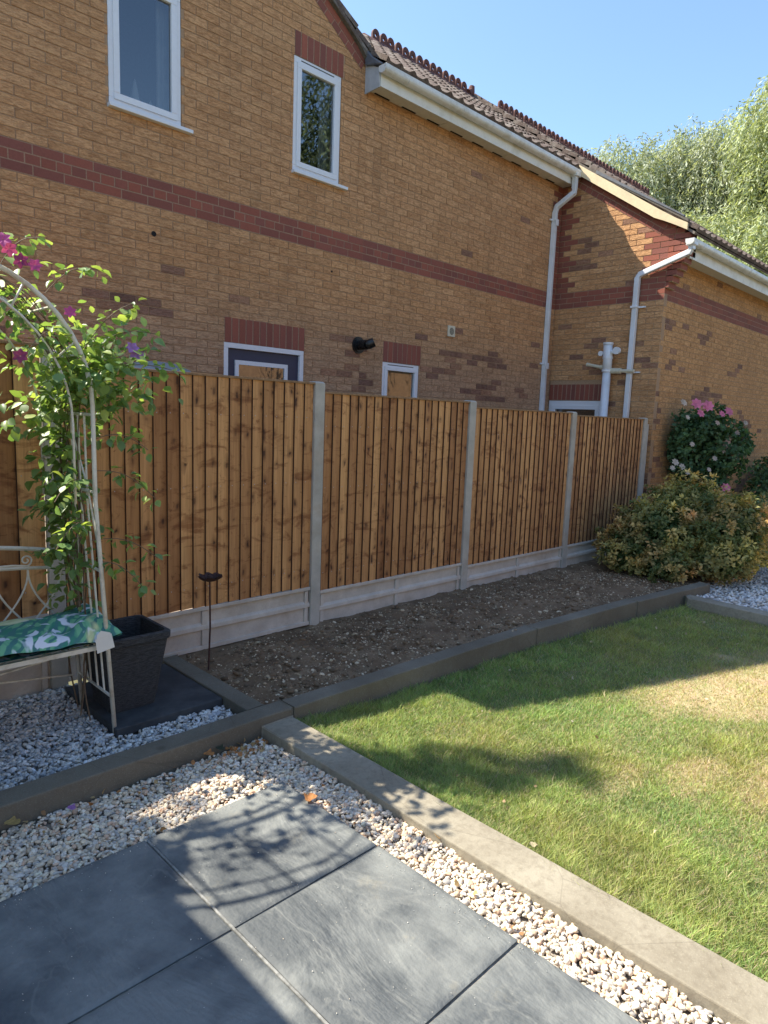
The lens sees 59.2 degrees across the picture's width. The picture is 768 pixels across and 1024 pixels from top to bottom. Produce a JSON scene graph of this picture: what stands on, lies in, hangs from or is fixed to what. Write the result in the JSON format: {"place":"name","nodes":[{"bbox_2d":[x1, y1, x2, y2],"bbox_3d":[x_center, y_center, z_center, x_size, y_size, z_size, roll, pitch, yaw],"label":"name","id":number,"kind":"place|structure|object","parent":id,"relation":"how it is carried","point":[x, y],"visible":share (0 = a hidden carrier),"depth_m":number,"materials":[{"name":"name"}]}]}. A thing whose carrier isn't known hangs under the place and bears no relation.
{"place":"outdoors","nodes":[
{"label":"outdoors","id":0,"kind":"place"},
{"bbox_2d":[69,679,87,685],"bbox_3d":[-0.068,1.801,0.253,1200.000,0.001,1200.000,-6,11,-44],"label":"ground","id":1,"kind":"structure","parent":0,"point":[75,681],"depth_m":4.50,"materials":[{"name":"beige"}]},
{"bbox_2d":[0,699,292,835],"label":"timber sleeper","id":2,"kind":"object","parent":1,"relation":"on","point":[30,801],"visible":0.59,"depth_m":3.12,"materials":[{"name":"grey wood"}]},
{"bbox_2d":[134,361,190,371],"bbox_3d":[-1.699,-0.057,5.060,0.570,2.100,0.570,-6,11,-44],"label":"garden bin","id":3,"kind":"object","parent":1,"relation":"on","point":[167,366],"visible":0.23,"depth_m":4.75,"materials":[{"name":"grey plastic"}]},
{"bbox_2d":[162,654,265,713],"bbox_3d":[-1.059,1.089,4.094,0.125,0.159,1.010,-6,11,-44],"label":"timber sleeper","id":4,"kind":"object","parent":1,"relation":"on","point":[236,701],"visible":0.47,"depth_m":4.00,"materials":[{"name":"grey wood"}]},
{"bbox_2d":[0,340,648,701],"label":"garden fence","id":5,"kind":"object","parent":1,"relation":"on","point":[287,504],"visible":0.79,"depth_m":5.09,"materials":[{"name":"wood"}]},
{"bbox_2d":[280,624,536,719],"bbox_3d":[0.305,1.108,4.598,2.344,0.243,0.138,-5,11,-43],"label":"timber sleeper","id":6,"kind":"object","parent":1,"relation":"on","point":[381,683],"visible":0.59,"depth_m":4.41,"materials":[{"name":"grey wood"}]},
{"bbox_2d":[261,715,767,1023],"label":"timber sleeper","id":7,"kind":"object","parent":1,"relation":"on","point":[703,977],"visible":0.8,"depth_m":2.44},
{"bbox_2d":[528,598,637,645],"bbox_3d":[1.739,0.994,5.879,1.507,0.259,0.132,-5,10,-40],"label":"timber sleeper","id":8,"kind":"object","parent":1,"relation":"on","point":[605,615],"visible":0.56,"depth_m":5.80,"materials":[{"name":"grey wood"}]},
{"bbox_2d":[629,581,709,617],"bbox_3d":[2.856,0.912,6.769,1.343,0.255,0.133,-4,10,-37],"label":"timber sleeper","id":9,"kind":"object","parent":1,"relation":"on","point":[655,602],"visible":0.46,"depth_m":6.65,"materials":[{"name":"grey wood"}]},
{"bbox_2d":[579,106,767,242],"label":"willow tree","id":10,"kind":"object","parent":1,"relation":"on","point":[683,176],"visible":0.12,"depth_m":24.04,"materials":[{"name":"green plant"}]},
{"bbox_2d":[678,74,767,276],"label":"willow tree","id":11,"kind":"object","parent":1,"relation":"on","point":[749,233],"visible":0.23,"depth_m":21.37,"materials":[{"name":"green plant"}]},
{"bbox_2d":[684,595,767,626],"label":"timber sleeper","id":12,"kind":"object","parent":1,"relation":"on","point":[752,615],"visible":0.46,"depth_m":6.49,"materials":[{"name":"grey wood"}]},
{"bbox_2d":[739,456,767,499],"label":"dark shrub","id":13,"kind":"object","parent":1,"relation":"on","point":[761,479],"visible":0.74,"depth_m":11.68,"materials":[{"name":"green plant"}]},
{"bbox_2d":[0,681,235,790],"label":"gravel","id":14,"kind":"structure","parent":0,"point":[83,749],"depth_m":3.41,"materials":[{"name":"grey gravel"}]},
{"bbox_2d":[0,264,116,732],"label":"arbour bench","id":15,"kind":"object","parent":14,"relation":"on","point":[33,661],"visible":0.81,"depth_m":3.31,"materials":[{"name":"beige paint"}]},
{"bbox_2d":[0,603,122,662],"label":"seat cushion","id":16,"kind":"object","parent":15,"relation":"on","point":[31,637],"visible":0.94,"depth_m":3.27,"materials":[{"name":"green fabric"}]},
{"bbox_2d":[0,232,185,720],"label":"climbing clematis","id":17,"kind":"object","parent":15,"relation":"attached to","point":[56,489],"visible":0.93,"depth_m":3.30,"materials":[{"name":"green plant"}]},
{"bbox_2d":[65,664,221,737],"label":"paving slab","id":18,"kind":"structure","parent":14,"relation":"on","point":[178,694],"depth_m":3.75,"materials":[{"name":"stone"}]},
{"bbox_2d":[85,615,170,712],"bbox_3d":[-1.439,0.844,3.742,0.380,0.422,0.380,-6,11,-44],"label":"planter","id":19,"kind":"object","parent":18,"relation":"on","point":[137,651],"visible":0.63,"depth_m":3.65,"materials":[{"name":"black plastic"}]},
{"bbox_2d":[0,737,729,1023],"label":"gravel ground","id":20,"kind":"structure","parent":0,"point":[553,954],"depth_m":2.61,"materials":[{"name":"white gravel"}]},
{"bbox_2d":[4,816,20,824],"bbox_3d":[-1.493,1.244,2.718,0.055,0.014,0.054,-6,11,-44],"label":"fallen leaf","id":21,"kind":"object","parent":20,"relation":"on","point":[13,820],"visible":1,"depth_m":2.72,"materials":[{"name":"plant"}]},
{"bbox_2d":[67,803,75,809],"bbox_3d":[-1.305,1.232,2.824,0.036,0.011,0.036,0,8,-17],"label":"petal","id":22,"kind":"object","parent":20,"relation":"on","point":[72,807],"visible":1,"depth_m":2.83,"materials":[{"name":"purple plant"}]},
{"bbox_2d":[0,840,230,1023],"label":"paving slab","id":23,"kind":"structure","parent":20,"relation":"on","point":[113,945],"depth_m":2.15,"materials":[{"name":"stone"}]},
{"bbox_2d":[73,931,322,1023],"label":"paving slab","id":24,"kind":"structure","parent":20,"relation":"on","point":[219,981],"depth_m":1.93,"materials":[{"name":"stone"}]},
{"bbox_2d":[204,749,213,754],"bbox_3d":[-0.864,1.189,3.336,0.050,0.018,0.051,-6,11,-44],"label":"fallen leaf","id":25,"kind":"object","parent":20,"relation":"on","point":[209,752],"visible":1,"depth_m":3.35,"materials":[{"name":"brown plant"}]},
{"bbox_2d":[147,840,328,1023],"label":"pale paving joint","id":26,"kind":"object","parent":20,"relation":"on","point":[247,943],"visible":0.53,"depth_m":2.17,"materials":[{"name":"white concrete"}]},
{"bbox_2d":[148,781,376,927],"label":"paving slab","id":27,"kind":"structure","parent":20,"relation":"on","point":[244,881],"depth_m":2.60,"materials":[{"name":"stone"}]},
{"bbox_2d":[2,779,558,1013],"bbox_3d":[-0.420,1.357,2.137,1.294,0.004,1.438,-6,11,-44],"label":"grit","id":28,"kind":"object","parent":27,"relation":"on","point":[258,852],"visible":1,"depth_m":2.45,"materials":[{"name":"grey stone"}]},
{"bbox_2d":[304,793,316,800],"bbox_3d":[-0.318,1.236,2.939,0.058,0.017,0.058,0,8,-18],"label":"fallen leaf","id":29,"kind":"object","parent":27,"relation":"on","point":[309,796],"visible":1,"depth_m":2.94,"materials":[{"name":"orange plant"}]},
{"bbox_2d":[22,737,554,934],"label":"leaf litter","id":30,"kind":"object","parent":20,"relation":"on","point":[233,748],"visible":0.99,"depth_m":3.31,"materials":[{"name":"brown plant"}]},
{"bbox_2d":[71,846,518,1023],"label":"dark paving joint","id":31,"kind":"object","parent":20,"relation":"on","point":[482,975],"visible":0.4,"depth_m":2.07,"materials":[{"name":"grey concrete"}]},
{"bbox_2d":[236,846,517,1023],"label":"paving slab","id":32,"kind":"structure","parent":20,"relation":"on","point":[432,951],"depth_m":2.15,"materials":[{"name":"stone"}]},
{"bbox_2d":[430,942,640,1023],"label":"paving slab","id":33,"kind":"structure","parent":20,"relation":"on","point":[520,985],"depth_m":1.96,"materials":[{"name":"stone"}]},
{"bbox_2d":[0,0,767,522],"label":"brick house","id":34,"kind":"structure","parent":0,"point":[330,194],"depth_m":7.14,"materials":[{"name":"brown brick"}]},
{"bbox_2d":[130,79,152,105],"bbox_3d":[-2.026,-3.484,5.662,0.225,0.230,0.100,-6,11,-44],"label":"ornament","id":35,"kind":"object","parent":34,"relation":"in","point":[134,93],"visible":0.43,"depth_m":5.60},
{"bbox_2d":[107,0,192,134],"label":"window","id":36,"kind":"structure","parent":34,"relation":"in","point":[143,36],"depth_m":5.76,"materials":[{"name":"white plastic"}]},
{"bbox_2d":[291,55,347,190],"bbox_3d":[-0.887,-3.940,7.062,0.702,1.082,0.800,-6,11,-44],"label":"window","id":37,"kind":"structure","parent":34,"relation":"in","point":[317,91],"depth_m":6.97,"materials":[{"name":"white plastic"}]},
{"bbox_2d":[381,362,417,397],"bbox_3d":[-0.072,-1.294,8.376,0.625,1.045,0.759,-6,11,-44],"label":"window","id":38,"kind":"structure","parent":34,"relation":"in","point":[400,380],"depth_m":8.29,"materials":[{"name":"white plastic"}]},
{"bbox_2d":[549,401,599,415],"bbox_3d":[3.085,-1.134,10.383,0.759,1.106,0.901,-6,11,-44],"label":"window","id":39,"kind":"structure","parent":34,"relation":"in","point":[589,408],"depth_m":10.15,"materials":[{"name":"white plastic"}]},
{"bbox_2d":[178,558,718,704],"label":"soil","id":40,"kind":"structure","parent":0,"point":[438,634],"depth_m":5.26,"materials":[{"name":"brown soil"}]},
{"bbox_2d":[196,572,222,669],"bbox_3d":[-1.096,0.725,4.256,0.157,0.681,0.159,-6,11,-44],"label":"garden stake","id":41,"kind":"object","parent":40,"relation":"on","point":[209,577],"visible":0.98,"depth_m":4.25,"materials":[{"name":"metal"}]},
{"bbox_2d":[295,603,767,981],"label":"lawn","id":42,"kind":"structure","parent":0,"point":[698,695],"depth_m":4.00,"materials":[{"name":"green plant"}]},
{"bbox_2d":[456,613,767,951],"bbox_3d":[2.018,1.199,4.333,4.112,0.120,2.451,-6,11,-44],"label":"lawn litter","id":43,"kind":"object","parent":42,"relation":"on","point":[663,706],"visible":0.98,"depth_m":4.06,"materials":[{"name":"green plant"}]},
{"bbox_2d":[340,0,767,171],"label":"sky","id":44,"kind":"structure","parent":0,"point":[589,72],"materials":[{"name":"blue"}]},
{"bbox_2d":[696,565,767,610],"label":"gravel ground","id":45,"kind":"structure","parent":0,"point":[764,584],"depth_m":7.25,"materials":[{"name":"grey gravel"}]},
{"bbox_2d":[591,467,767,585],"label":"golden shrub","id":46,"kind":"object","parent":45,"relation":"on","point":[689,532],"visible":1,"depth_m":7.52,"materials":[{"name":"green plant"}]},
{"bbox_2d":[665,398,759,493],"bbox_3d":[4.502,-0.463,9.264,2.409,2.103,1.322,-22,25,-71],"label":"rose bush","id":47,"kind":"object","parent":45,"relation":"on","point":[704,442],"visible":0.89,"depth_m":9.45,"materials":[{"name":"green plant"}]},
{"bbox_2d":[747,486,767,514],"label":"pale shrub","id":48,"kind":"object","parent":45,"relation":"on","point":[760,498],"visible":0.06,"depth_m":9.39,"materials":[{"name":"green plant"}]}
]}

